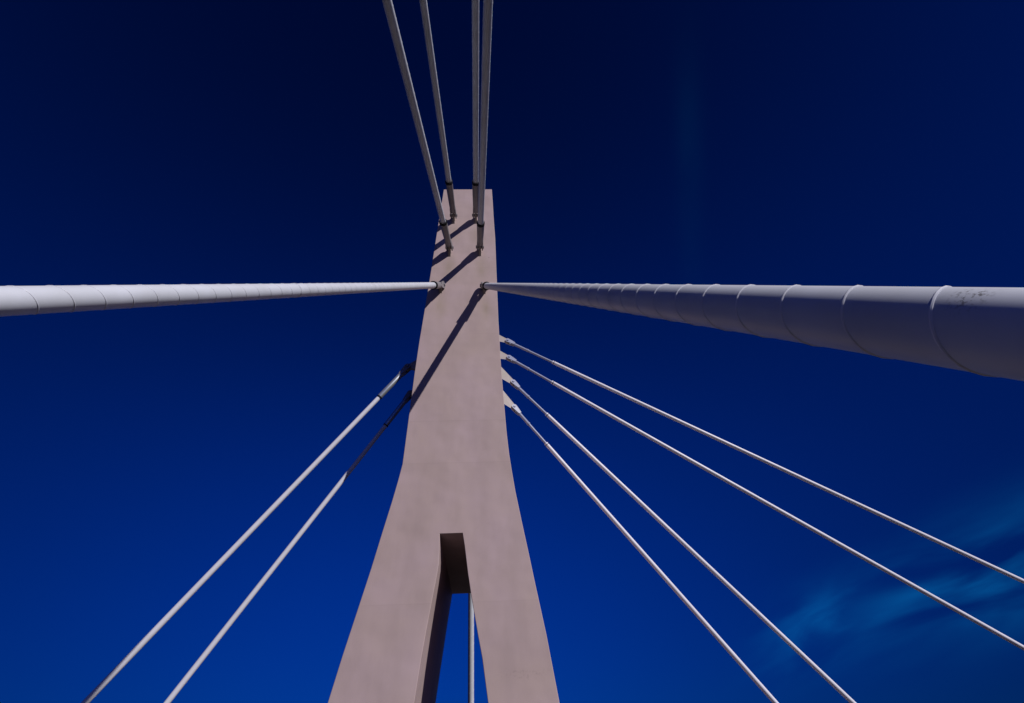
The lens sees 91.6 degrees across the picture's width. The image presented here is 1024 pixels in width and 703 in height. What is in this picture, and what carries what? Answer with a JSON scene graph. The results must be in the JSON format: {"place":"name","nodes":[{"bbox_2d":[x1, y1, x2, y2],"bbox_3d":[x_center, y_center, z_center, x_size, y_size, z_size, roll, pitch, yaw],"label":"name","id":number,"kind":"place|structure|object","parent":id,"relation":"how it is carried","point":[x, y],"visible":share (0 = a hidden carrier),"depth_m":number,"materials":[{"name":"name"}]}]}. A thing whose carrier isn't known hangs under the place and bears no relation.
{"place":"outdoors","nodes":[
{"label":"outdoors","id":0,"kind":"place"},
{"bbox_2d":[0,0,1023,702],"label":"sky","id":1,"kind":"structure","parent":0,"point":[143,142],"materials":[{"name":"blue"}]},
{"label":"path","id":2,"kind":"structure","parent":0,"visible":0},
{"bbox_2d":[328,189,558,702],"bbox_3d":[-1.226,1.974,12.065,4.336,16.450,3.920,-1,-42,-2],"label":"pylon","id":3,"kind":"object","parent":2,"relation":"on","point":[453,524],"visible":0.93,"depth_m":8.94,"materials":[{"name":"paint"}]},
{"bbox_2d":[0,281,445,316],"bbox_3d":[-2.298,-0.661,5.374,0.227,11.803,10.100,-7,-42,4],"label":"stay cable","id":4,"kind":"object","parent":3,"relation":"attached to","point":[25,300],"visible":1,"depth_m":3.29,"materials":[{"name":"plastic"}]},
{"bbox_2d":[81,364,410,702],"bbox_3d":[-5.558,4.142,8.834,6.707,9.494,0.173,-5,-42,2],"label":"stay cable","id":5,"kind":"object","parent":3,"relation":"attached to","point":[130,655],"visible":0.99,"depth_m":9.20,"materials":[{"name":"plastic"}]},
{"bbox_2d":[164,390,411,702],"bbox_3d":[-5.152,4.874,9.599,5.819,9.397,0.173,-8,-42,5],"label":"stay cable","id":6,"kind":"object","parent":3,"relation":"attached to","point":[240,609],"visible":0.99,"depth_m":10.08,"materials":[{"name":"metal"}]},
{"bbox_2d":[382,0,453,250],"bbox_3d":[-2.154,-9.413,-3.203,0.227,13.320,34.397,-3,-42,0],"label":"stay cable","id":7,"kind":"object","parent":3,"relation":"attached to","point":[396,39],"visible":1,"depth_m":9.40,"materials":[{"name":"metal"}]},
{"bbox_2d":[419,0,456,218],"bbox_3d":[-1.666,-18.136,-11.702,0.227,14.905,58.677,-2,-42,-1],"label":"stay cable","id":8,"kind":"object","parent":3,"relation":"attached to","point":[432,67],"visible":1,"depth_m":11.57,"materials":[{"name":"metal"}]},
{"bbox_2d":[468,593,473,702],"bbox_3d":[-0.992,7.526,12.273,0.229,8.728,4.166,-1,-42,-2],"label":"stay cable","id":9,"kind":"object","parent":3,"relation":"attached to","point":[470,653],"visible":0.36,"depth_m":12.26,"materials":[{"name":"metal"}]},
{"bbox_2d":[472,0,478,218],"bbox_3d":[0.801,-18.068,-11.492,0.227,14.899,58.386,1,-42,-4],"label":"stay cable","id":10,"kind":"object","parent":3,"relation":"attached to","point":[475,70],"visible":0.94,"depth_m":11.55,"materials":[{"name":"metal"}]},
{"bbox_2d":[476,0,492,250],"bbox_3d":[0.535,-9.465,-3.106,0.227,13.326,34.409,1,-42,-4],"label":"stay cable","id":11,"kind":"object","parent":3,"relation":"attached to","point":[486,35],"visible":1,"depth_m":9.44,"materials":[{"name":"metal"}]},
{"bbox_2d":[511,404,778,702],"bbox_3d":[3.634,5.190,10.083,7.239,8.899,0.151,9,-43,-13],"label":"stay cable","id":12,"kind":"object","parent":3,"relation":"attached to","point":[742,665],"visible":1,"depth_m":10.43,"materials":[{"name":"metal"}]},
{"bbox_2d":[510,379,855,702],"bbox_3d":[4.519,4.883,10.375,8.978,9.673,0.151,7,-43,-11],"label":"stay cable","id":13,"kind":"object","parent":3,"relation":"attached to","point":[801,654],"visible":1,"depth_m":10.63,"materials":[{"name":"metal"}]},
{"bbox_2d":[480,282,1023,380],"bbox_3d":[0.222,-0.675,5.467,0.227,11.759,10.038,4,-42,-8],"label":"stay cable","id":14,"kind":"object","parent":3,"relation":"attached to","point":[978,330],"visible":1,"depth_m":1.04,"materials":[{"name":"plastic"}]},
{"bbox_2d":[505,338,1023,583],"bbox_3d":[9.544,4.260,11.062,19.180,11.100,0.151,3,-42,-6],"label":"stay cable","id":15,"kind":"object","parent":3,"relation":"attached to","point":[897,522],"visible":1,"depth_m":11.86,"materials":[{"name":"metal"}]},
{"bbox_2d":[507,355,1023,649],"bbox_3d":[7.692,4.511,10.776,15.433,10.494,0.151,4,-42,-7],"label":"stay cable","id":16,"kind":"object","parent":3,"relation":"attached to","point":[850,550],"visible":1,"depth_m":11.22,"materials":[{"name":"metal"}]}
]}

